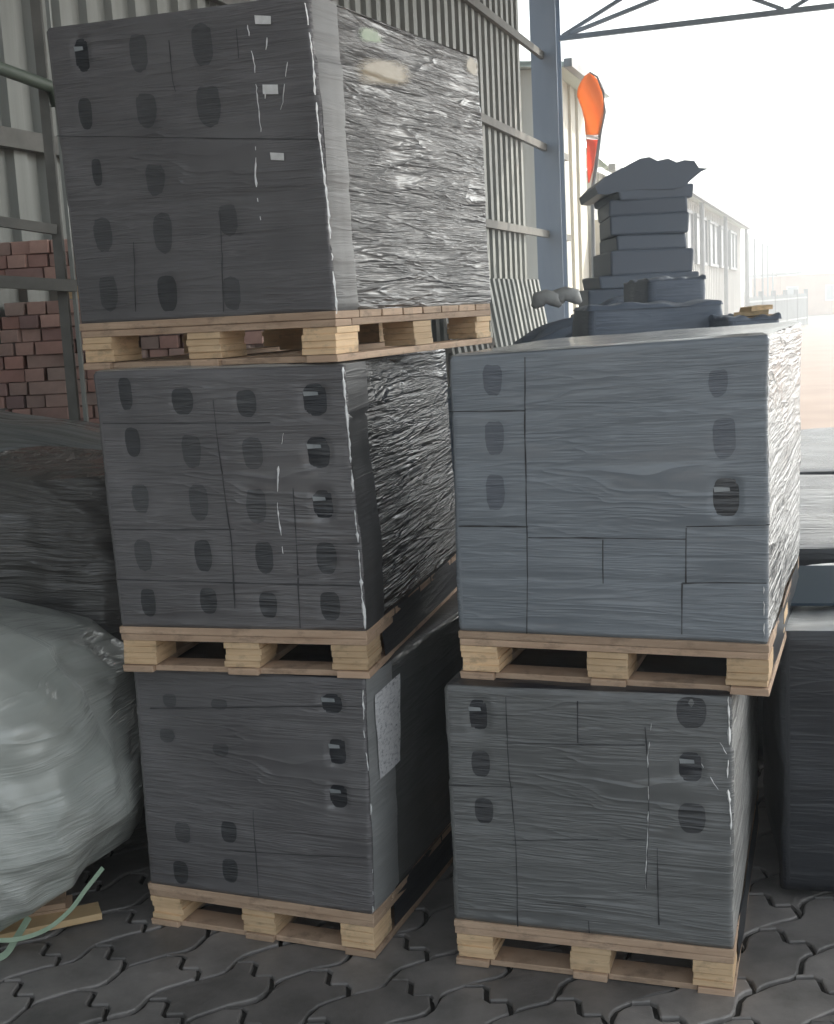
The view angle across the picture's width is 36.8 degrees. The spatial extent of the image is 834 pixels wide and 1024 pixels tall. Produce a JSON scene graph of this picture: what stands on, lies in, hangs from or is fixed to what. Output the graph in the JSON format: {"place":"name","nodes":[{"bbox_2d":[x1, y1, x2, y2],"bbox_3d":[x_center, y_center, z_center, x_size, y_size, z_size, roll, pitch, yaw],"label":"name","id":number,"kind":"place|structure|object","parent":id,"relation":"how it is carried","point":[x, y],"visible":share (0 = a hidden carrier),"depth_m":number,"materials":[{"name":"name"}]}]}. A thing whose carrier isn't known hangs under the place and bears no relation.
{"place":"outdoors","nodes":[
{"label":"outdoors","id":0,"kind":"place"},
{"bbox_2d":[0,759,833,1023],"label":"paving","id":1,"kind":"structure","parent":0,"point":[220,991],"depth_m":3.74,"materials":[{"name":"concrete"}]},
{"bbox_2d":[0,916,30,960],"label":"packing strap","id":2,"kind":"object","parent":1,"relation":"on","point":[6,952],"visible":0.83,"depth_m":3.96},
{"bbox_2d":[0,0,88,421],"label":"storage rack","id":3,"kind":"object","parent":1,"relation":"on","point":[62,285],"visible":0.63,"depth_m":5.79,"materials":[{"name":"metal"}]},
{"bbox_2d":[0,902,101,937],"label":"timber board","id":4,"kind":"object","parent":1,"relation":"on","point":[84,913],"visible":0.78,"depth_m":4.11,"materials":[{"name":"brown wood"}]},
{"bbox_2d":[29,892,72,916],"bbox_3d":[-1.764,1.330,4.364,1.100,0.070,0.680,-5,9,-14],"label":"skid","id":5,"kind":"object","parent":1,"relation":"on","point":[62,902],"visible":0.2,"depth_m":4.16,"materials":[{"name":"brown wood"}]},
{"bbox_2d":[0,597,143,931],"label":"wrapped bale","id":6,"kind":"object","parent":5,"relation":"on","point":[71,796],"visible":0.92,"depth_m":3.87},
{"bbox_2d":[0,866,104,942],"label":"packing strap","id":7,"kind":"object","parent":6,"relation":"attached to","point":[62,917],"visible":1,"depth_m":3.92,"materials":[{"name":"plastic"}]},
{"bbox_2d":[0,446,147,849],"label":"wrapped bale","id":8,"kind":"object","parent":1,"relation":"on","point":[56,549],"visible":0.24,"depth_m":4.47},
{"bbox_2d":[0,410,101,451],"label":"plastic cover","id":9,"kind":"object","parent":8,"relation":"on","point":[18,430],"visible":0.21,"depth_m":5.55,"materials":[{"name":"plastic"}]},
{"bbox_2d":[148,822,452,958],"bbox_3d":[-0.283,1.191,4.530,0.808,0.144,1.220,1,10,22],"label":"wooden pallet","id":10,"kind":"object","parent":1,"relation":"on","point":[356,934],"visible":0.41,"depth_m":3.98,"materials":[{"name":"brown wood"}]},
{"bbox_2d":[134,591,462,925],"bbox_3d":[-0.291,0.813,4.468,0.830,0.872,1.229,1,10,22],"label":"wrapped load","id":11,"kind":"object","parent":10,"relation":"on","point":[328,791],"visible":0.72,"depth_m":3.92,"materials":[{"name":"plastic"}]},
{"bbox_2d":[119,554,456,678],"bbox_3d":[-0.375,0.323,4.375,0.808,0.144,1.220,0,10,15],"label":"wooden pallet","id":12,"kind":"object","parent":11,"relation":"on","point":[359,654],"visible":0.47,"depth_m":3.81,"materials":[{"name":"brown wood"}]},
{"bbox_2d":[94,349,456,655],"bbox_3d":[-0.405,-0.078,4.305,0.831,0.919,1.233,0,10,15],"label":"wrapped load","id":13,"kind":"object","parent":12,"relation":"on","point":[308,496],"visible":0.88,"depth_m":3.75},
{"bbox_2d":[79,304,491,369],"bbox_3d":[-0.386,-0.606,4.273,0.908,0.144,1.220,1,10,25],"label":"wooden pallet","id":14,"kind":"object","parent":13,"relation":"on","point":[317,337],"visible":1,"depth_m":3.85,"materials":[{"name":"brown wood"}]},
{"bbox_2d":[47,0,490,323],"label":"wrapped load","id":15,"kind":"object","parent":14,"relation":"on","point":[260,157],"visible":0.99,"depth_m":3.69},
{"bbox_2d":[454,790,758,996],"bbox_3d":[0.691,1.194,4.212,0.821,0.144,1.220,0,10,18],"label":"wooden pallet","id":16,"kind":"object","parent":1,"relation":"on","point":[592,956],"visible":0.33,"depth_m":3.66,"materials":[{"name":"brown wood"}]},
{"bbox_2d":[445,648,758,956],"bbox_3d":[0.672,0.819,4.151,0.829,0.865,1.232,0,10,18],"label":"wrapped load","id":17,"kind":"object","parent":16,"relation":"on","point":[627,811],"visible":0.77,"depth_m":3.58},
{"bbox_2d":[458,558,798,696],"bbox_3d":[0.747,0.321,4.084,0.881,0.144,1.221,1,10,21],"label":"wooden pallet","id":18,"kind":"object","parent":17,"relation":"on","point":[611,661],"visible":0.37,"depth_m":3.53,"materials":[{"name":"brown wood"}]},
{"bbox_2d":[448,321,801,669],"bbox_3d":[0.728,-0.097,4.018,0.893,0.955,1.230,1,10,21],"label":"wrapped load","id":19,"kind":"object","parent":18,"relation":"on","point":[646,485],"visible":1,"depth_m":3.45},
{"bbox_2d":[709,312,781,326],"bbox_3d":[1.694,-0.110,6.530,0.308,1.833,0.542,-3,9,0],"label":"wrapped stack","id":20,"kind":"object","parent":1,"relation":"on","point":[730,319],"visible":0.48,"depth_m":6.16,"materials":[{"name":"plastic"}]},
{"bbox_2d":[757,475,833,758],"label":"wrapped load","id":21,"kind":"object","parent":1,"relation":"on","point":[816,520],"visible":0.09,"depth_m":5.50},
{"bbox_2d":[762,563,833,891],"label":"wrapped load","id":22,"kind":"object","parent":1,"relation":"on","point":[798,739],"visible":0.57,"depth_m":4.01},
{"bbox_2d":[791,565,833,605],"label":"plastic sheet","id":23,"kind":"object","parent":22,"relation":"on","point":[815,585],"depth_m":4.33,"materials":[{"name":"plastic"}]},
{"bbox_2d":[520,58,609,317],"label":"warehouse","id":24,"kind":"structure","parent":0,"point":[574,72],"depth_m":20.41,"materials":[{"name":"metal"}]},
{"bbox_2d":[585,141,626,277],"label":"warehouse","id":25,"kind":"structure","parent":0,"point":[609,163],"depth_m":22.70,"materials":[{"name":"glass"}]},
{"bbox_2d":[518,0,833,293],"label":"sky","id":26,"kind":"structure","parent":0,"point":[750,102],"materials":[{"name":"white"}]},
{"bbox_2d":[685,189,750,314],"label":"warehouse","id":27,"kind":"structure","parent":0,"point":[713,237],"depth_m":44.02,"materials":[{"name":"white glass"}]},
{"bbox_2d":[686,209,693,262],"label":"window","id":28,"kind":"structure","parent":27,"relation":"in","point":[690,234],"depth_m":36.29,"materials":[{"name":"white glass"}]},
{"bbox_2d":[694,213,707,265],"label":"window","id":29,"kind":"structure","parent":27,"relation":"in","point":[696,216],"depth_m":38.28,"materials":[{"name":"white glass"}]},
{"bbox_2d":[708,220,718,267],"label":"window","id":30,"kind":"structure","parent":27,"relation":"in","point":[713,228],"depth_m":42.51,"materials":[{"name":"white glass"}]},
{"bbox_2d":[719,225,728,268],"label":"window","id":31,"kind":"structure","parent":27,"relation":"in","point":[721,229],"depth_m":45.32,"materials":[{"name":"white glass"}]},
{"bbox_2d":[729,230,736,269],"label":"window","id":32,"kind":"structure","parent":27,"relation":"in","point":[732,235],"depth_m":50.01,"materials":[{"name":"white glass"}]},
{"bbox_2d":[741,293,833,428],"bbox_3d":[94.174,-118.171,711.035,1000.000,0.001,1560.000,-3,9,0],"label":"ground","id":33,"kind":"structure","parent":0,"point":[817,382],"depth_m":29.97,"materials":[{"name":"concrete"}]},
{"bbox_2d":[529,0,568,322],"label":"steel post","id":34,"kind":"object","parent":33,"relation":"on","point":[546,78],"visible":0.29,"depth_m":18.50,"materials":[{"name":"metal"}]},
{"bbox_2d":[558,0,833,40],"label":"roof truss","id":35,"kind":"object","parent":34,"relation":"attached to","point":[573,33],"visible":1,"depth_m":17.66,"materials":[{"name":"metal"}]},
{"bbox_2d":[577,72,605,276],"bbox_3d":[2.714,-3.933,19.042,0.428,5.305,0.066,-3,9,0],"label":"feather banner","id":36,"kind":"object","parent":33,"relation":"on","point":[590,93],"visible":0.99,"depth_m":18.72,"materials":[{"name":"orange fabric"}]},
{"bbox_2d":[595,220,600,254],"bbox_3d":[3.910,-3.744,23.605,0.700,3.350,2.600,0,10,19],"label":"annex","id":37,"kind":"object","parent":33,"relation":"on","point":[597,239],"visible":0.07,"depth_m":22.25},
{"bbox_2d":[753,238,755,297],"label":"lamp pole","id":38,"kind":"object","parent":33,"relation":"on","point":[754,239],"visible":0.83,"depth_m":66.89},
{"bbox_2d":[761,244,763,296],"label":"lamp pole","id":39,"kind":"object","parent":33,"relation":"on","point":[762,245],"visible":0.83,"depth_m":73.82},
{"bbox_2d":[766,245,768,296],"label":"lamp pole","id":40,"kind":"object","parent":33,"relation":"on","point":[767,246],"visible":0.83,"depth_m":80.72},
{"bbox_2d":[772,251,773,290],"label":"lamp pole","id":41,"kind":"object","parent":33,"relation":"on","point":[772,272],"visible":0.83,"depth_m":88.60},
{"bbox_2d":[744,289,807,325],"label":"fence","id":42,"kind":"object","parent":33,"relation":"on","point":[791,307],"visible":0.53,"depth_m":64.10,"materials":[{"name":"metal"}]},
{"bbox_2d":[749,246,833,314],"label":"house","id":43,"kind":"structure","parent":33,"relation":"on","point":[813,274],"depth_m":93.94,"materials":[{"name":"white glass"}]},
{"bbox_2d":[786,286,797,294],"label":"window","id":44,"kind":"structure","parent":43,"relation":"in","point":[790,289],"depth_m":93.74,"materials":[{"name":"white glass"}]},
{"bbox_2d":[825,284,833,300],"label":"window","id":45,"kind":"structure","parent":43,"relation":"in","point":[829,289],"depth_m":93.78,"materials":[{"name":"white glass"}]},
{"bbox_2d":[800,427,833,474],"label":"wrapped load","id":46,"kind":"object","parent":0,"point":[817,451],"visible":0.05,"depth_m":8.01},
{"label":"brick","id":47,"kind":"object","parent":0,"visible":0},
{"bbox_2d":[0,256,8,269],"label":"brick","id":48,"kind":"object","parent":47,"relation":"on","point":[3,263],"visible":0.39,"depth_m":6.43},
{"bbox_2d":[0,242,11,255],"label":"brick","id":49,"kind":"object","parent":48,"relation":"on","point":[5,249],"visible":0.47,"depth_m":6.44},
{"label":"shed floor","id":50,"kind":"structure","parent":0,"visible":0},
{"bbox_2d":[13,314,267,380],"bbox_3d":[-1.484,-0.109,6.857,1.750,2.101,0.480,-2,9,4],"label":"brick pile","id":51,"kind":"object","parent":50,"relation":"on","point":[258,345],"depth_m":6.71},
{"bbox_2d":[0,0,570,411],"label":"steel wall","id":52,"kind":"structure","parent":50,"relation":"on","point":[488,35],"depth_m":13.26,"materials":[{"name":"metal"}]},
{"bbox_2d":[445,304,489,354],"bbox_3d":[0.674,-1.275,13.311,0.391,2.101,1.302,0,10,19],"label":"leaning sheet","id":53,"kind":"object","parent":50,"relation":"on","point":[462,349],"depth_m":13.16,"materials":[{"name":"metal"}]},
{"bbox_2d":[488,278,546,346],"bbox_3d":[1.388,-1.694,15.200,0.416,2.251,2.622,0,10,19],"label":"leaning sheet","id":54,"kind":"object","parent":50,"relation":"on","point":[515,315],"visible":0.3,"depth_m":14.82,"materials":[{"name":"metal"}]},
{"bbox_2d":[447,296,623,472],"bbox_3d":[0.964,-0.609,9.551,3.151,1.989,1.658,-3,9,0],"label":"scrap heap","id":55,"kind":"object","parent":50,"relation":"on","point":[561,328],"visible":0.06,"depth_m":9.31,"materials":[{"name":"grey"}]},
{"bbox_2d":[531,289,561,308],"bbox_3d":[0.907,-1.493,8.779,0.218,0.132,0.116,-1,9,13],"label":"plastic scrap","id":56,"kind":"object","parent":55,"relation":"on","point":[542,298],"visible":1,"depth_m":8.74,"materials":[{"name":"plastic"}]},
{"bbox_2d":[553,286,581,304],"bbox_3d":[1.046,-1.513,8.777,0.218,0.132,0.116,-1,9,13],"label":"plastic scrap","id":57,"kind":"object","parent":55,"relation":"on","point":[570,295],"visible":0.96,"depth_m":8.74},
{"bbox_2d":[571,157,707,316],"bbox_3d":[1.920,-1.543,11.386,1.398,3.130,1.090,-3,9,0],"label":"covered stack","id":58,"kind":"object","parent":50,"relation":"on","point":[641,205],"visible":0.37,"depth_m":10.76,"materials":[{"name":"plastic"}]},
{"bbox_2d":[572,299,722,336],"bbox_3d":[1.290,-0.204,6.970,0.757,1.917,0.629,-3,9,0],"label":"wrapped stack","id":59,"kind":"object","parent":50,"relation":"on","point":[627,317],"visible":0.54,"depth_m":6.54,"materials":[{"name":"plastic"}]},
{"bbox_2d":[623,274,705,302],"bbox_3d":[1.567,-0.439,7.892,0.378,2.058,0.947,-3,9,0],"label":"wrapped stack","id":60,"kind":"object","parent":50,"relation":"on","point":[671,289],"visible":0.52,"depth_m":7.31,"materials":[{"name":"plastic"}]},
{"label":"timber offcut","id":61,"kind":"object","parent":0,"visible":0},
{"bbox_2d":[734,309,768,315],"bbox_3d":[1.688,-1.005,6.334,0.172,0.025,0.106,-4,9,14],"label":"timber offcut","id":62,"kind":"object","parent":61,"relation":"on","point":[752,313],"visible":0.86,"depth_m":6.28,"materials":[{"name":"brown wood"}]},
{"bbox_2d":[739,305,772,311],"bbox_3d":[1.714,-1.030,6.331,0.134,0.025,0.106,-9,11,-19],"label":"timber offcut","id":63,"kind":"object","parent":62,"relation":"on","point":[755,308],"visible":1,"depth_m":6.29,"materials":[{"name":"brown wood"}]},
{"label":"brick","id":64,"kind":"object","parent":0,"visible":0},
{"bbox_2d":[69,279,78,298],"bbox_3d":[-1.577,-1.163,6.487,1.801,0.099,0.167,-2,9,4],"label":"wooden pallet","id":65,"kind":"object","parent":64,"relation":"on","point":[70,295],"depth_m":6.44,"materials":[{"name":"brown wood"}]},
{"bbox_2d":[5,267,44,277],"bbox_3d":[-2.013,-1.225,6.482,0.201,0.067,0.103,-2,9,5],"label":"brick","id":66,"kind":"object","parent":65,"relation":"on","point":[31,272],"visible":0.42,"depth_m":6.43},
{"bbox_2d":[7,255,28,268],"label":"brick","id":67,"kind":"object","parent":66,"relation":"on","point":[17,261],"visible":0.61,"depth_m":6.42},
{"bbox_2d":[11,241,31,254],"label":"brick","id":68,"kind":"object","parent":67,"relation":"on","point":[20,248],"visible":0.59,"depth_m":6.43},
{"bbox_2d":[28,254,50,267],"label":"brick","id":69,"kind":"object","parent":66,"relation":"on","point":[38,260],"visible":0.6,"depth_m":6.43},
{"bbox_2d":[29,240,52,253],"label":"brick","id":70,"kind":"object","parent":69,"relation":"on","point":[39,246],"visible":0.61,"depth_m":6.39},
{"bbox_2d":[44,267,55,278],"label":"brick","id":71,"kind":"object","parent":65,"relation":"on","point":[49,272],"visible":0.16,"depth_m":6.42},
{"bbox_2d":[49,253,68,266],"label":"brick","id":72,"kind":"object","parent":71,"relation":"on","point":[51,258],"visible":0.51,"depth_m":6.44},
{"bbox_2d":[50,239,67,252],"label":"brick","id":73,"kind":"object","parent":72,"relation":"on","point":[66,245],"visible":0.21,"depth_m":6.41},
{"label":"brick","id":74,"kind":"object","parent":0,"visible":0},
{"bbox_2d":[89,417,99,423],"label":"brick","id":75,"kind":"object","parent":74,"relation":"on","point":[95,420],"depth_m":6.55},
{"bbox_2d":[80,405,94,417],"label":"brick","id":76,"kind":"object","parent":75,"relation":"on","point":[91,411],"visible":0.32,"depth_m":6.56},
{"bbox_2d":[94,405,98,417],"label":"brick","id":77,"kind":"object","parent":75,"relation":"on","point":[96,412],"visible":0.2,"depth_m":6.55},
{"bbox_2d":[86,392,96,404],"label":"brick","id":78,"kind":"object","parent":77,"relation":"on","point":[91,398],"visible":0.37,"depth_m":6.54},
{"bbox_2d":[87,379,95,391],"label":"brick","id":79,"kind":"object","parent":78,"relation":"on","point":[91,385],"visible":0.23,"depth_m":6.51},
{"bbox_2d":[87,370,98,378],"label":"brick","id":80,"kind":"object","parent":79,"relation":"on","point":[90,374],"visible":0.15,"depth_m":6.51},
{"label":"brick","id":81,"kind":"object","parent":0,"visible":0},
{"bbox_2d":[12,408,32,414],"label":"brick","id":82,"kind":"object","parent":81,"relation":"on","point":[28,411],"visible":0.24,"depth_m":6.57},
{"bbox_2d":[5,394,29,408],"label":"brick","id":83,"kind":"object","parent":82,"relation":"on","point":[16,402],"visible":0.59,"depth_m":6.56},
{"bbox_2d":[9,381,29,395],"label":"brick","id":84,"kind":"object","parent":83,"relation":"on","point":[18,388],"visible":0.65,"depth_m":6.55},
{"bbox_2d":[26,394,46,407],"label":"brick","id":85,"kind":"object","parent":82,"relation":"on","point":[35,401],"visible":0.59,"depth_m":6.55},
{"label":"brick","id":86,"kind":"object","parent":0,"visible":0},
{"bbox_2d":[32,406,68,418],"bbox_3d":[-1.905,-0.518,6.582,0.201,0.067,0.103,-1,9,10],"label":"brick","id":87,"kind":"object","parent":86,"relation":"on","point":[59,412],"visible":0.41,"depth_m":6.53,"materials":[{"name":"brick"}]},
{"bbox_2d":[45,392,86,406],"bbox_3d":[-1.836,-0.591,6.577,0.201,0.067,0.103,-3,9,2],"label":"brick","id":88,"kind":"object","parent":87,"relation":"on","point":[56,400],"visible":0.46,"depth_m":6.53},
{"bbox_2d":[29,380,66,394],"bbox_3d":[-1.917,-0.654,6.565,0.201,0.067,0.103,-2,9,5],"label":"brick","id":89,"kind":"object","parent":88,"relation":"on","point":[47,387],"visible":0.73,"depth_m":6.52,"materials":[{"name":"brick"}]},
{"bbox_2d":[24,367,51,381],"bbox_3d":[-1.991,-0.728,6.616,0.098,0.066,0.212,-3,9,-1],"label":"brick","id":90,"kind":"object","parent":89,"relation":"on","point":[35,374],"visible":0.68,"depth_m":6.51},
{"bbox_2d":[47,367,64,380],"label":"brick","id":91,"kind":"object","parent":89,"relation":"on","point":[56,373],"visible":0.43,"depth_m":6.52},
{"bbox_2d":[27,353,63,367],"bbox_3d":[-1.932,-0.793,6.574,0.201,0.067,0.103,-3,9,-2],"label":"brick","id":92,"kind":"object","parent":91,"relation":"on","point":[45,360],"visible":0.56,"depth_m":6.52,"materials":[{"name":"brick"}]},
{"bbox_2d":[15,341,41,355],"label":"brick","id":93,"kind":"object","parent":92,"relation":"on","point":[26,348],"visible":0.71,"depth_m":6.50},
{"bbox_2d":[21,328,42,341],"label":"brick","id":94,"kind":"object","parent":93,"relation":"on","point":[30,335],"visible":0.76,"depth_m":6.51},
{"bbox_2d":[19,315,40,328],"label":"brick","id":95,"kind":"object","parent":94,"relation":"on","point":[30,321],"visible":0.73,"depth_m":6.46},
{"bbox_2d":[27,301,47,314],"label":"brick","id":96,"kind":"object","parent":95,"relation":"on","point":[37,308],"visible":0.71,"depth_m":6.47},
{"bbox_2d":[35,340,76,354],"bbox_3d":[-1.874,-0.859,6.531,0.201,0.067,0.103,-3,9,2],"label":"brick","id":97,"kind":"object","parent":92,"relation":"on","point":[48,347],"visible":0.6,"depth_m":6.48,"materials":[{"name":"brick"}]},
{"bbox_2d":[42,326,81,340],"bbox_3d":[-1.847,-0.933,6.550,0.201,0.067,0.103,-2,9,4],"label":"brick","id":98,"kind":"object","parent":97,"relation":"on","point":[50,334],"visible":0.49,"depth_m":6.50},
{"bbox_2d":[40,314,59,327],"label":"brick","id":99,"kind":"object","parent":98,"relation":"on","point":[51,320],"visible":0.71,"depth_m":6.46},
{"bbox_2d":[47,301,58,313],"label":"brick","id":100,"kind":"object","parent":99,"relation":"on","point":[52,307],"visible":0.29,"depth_m":6.46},
{"bbox_2d":[77,379,87,392],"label":"brick","id":101,"kind":"object","parent":88,"relation":"on","point":[79,386],"visible":0.1,"depth_m":6.51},
{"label":"brick","id":102,"kind":"object","parent":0,"visible":0},
{"bbox_2d":[0,395,9,407],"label":"brick","id":103,"kind":"object","parent":102,"relation":"on","point":[2,401],"visible":0.45,"depth_m":6.55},
{"bbox_2d":[0,382,10,395],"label":"brick","id":104,"kind":"object","parent":103,"relation":"on","point":[4,389],"visible":0.73,"depth_m":6.54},
{"bbox_2d":[0,368,28,382],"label":"brick","id":105,"kind":"object","parent":104,"relation":"on","point":[12,375],"visible":0.74,"depth_m":6.54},
{"bbox_2d":[4,355,27,369],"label":"brick","id":106,"kind":"object","parent":105,"relation":"on","point":[15,362],"visible":0.68,"depth_m":6.52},
{"bbox_2d":[0,342,22,356],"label":"brick","id":107,"kind":"object","parent":106,"relation":"on","point":[7,349],"visible":0.62,"depth_m":6.50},
{"bbox_2d":[0,329,22,342],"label":"brick","id":108,"kind":"object","parent":107,"relation":"on","point":[9,336],"visible":0.75,"depth_m":6.49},
{"bbox_2d":[1,316,19,329],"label":"brick","id":109,"kind":"object","parent":108,"relation":"on","point":[11,322],"visible":0.52,"depth_m":6.50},
{"bbox_2d":[4,302,27,315],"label":"brick","id":110,"kind":"object","parent":109,"relation":"on","point":[16,309],"visible":0.76,"depth_m":6.46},
{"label":"brick","id":111,"kind":"object","parent":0,"visible":0},
{"bbox_2d":[140,349,151,357],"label":"brick","id":112,"kind":"object","parent":111,"relation":"on","point":[145,353],"visible":0.16,"depth_m":6.47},
{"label":"brick","id":113,"kind":"object","parent":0,"visible":0},
{"bbox_2d":[149,348,170,356],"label":"brick","id":114,"kind":"object","parent":113,"relation":"on","point":[158,352],"visible":0.3,"depth_m":6.49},
{"bbox_2d":[141,335,164,349],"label":"brick","id":115,"kind":"object","parent":114,"relation":"on","point":[150,342],"visible":0.74,"depth_m":6.48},
{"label":"brick","id":116,"kind":"object","parent":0,"visible":0},
{"bbox_2d":[169,348,184,355],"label":"brick","id":117,"kind":"object","parent":116,"relation":"on","point":[176,351],"visible":0.24,"depth_m":6.45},
{"bbox_2d":[159,334,182,348],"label":"brick","id":118,"kind":"object","parent":117,"relation":"on","point":[170,341],"visible":0.71,"depth_m":6.45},
{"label":"brick","id":119,"kind":"object","parent":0,"visible":0},
{"bbox_2d":[246,344,254,347],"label":"brick","id":120,"kind":"object","parent":119,"relation":"on","point":[250,345],"visible":0.19,"depth_m":6.48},
{"bbox_2d":[244,330,263,344],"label":"brick","id":121,"kind":"object","parent":120,"relation":"on","point":[253,337],"visible":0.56,"depth_m":6.42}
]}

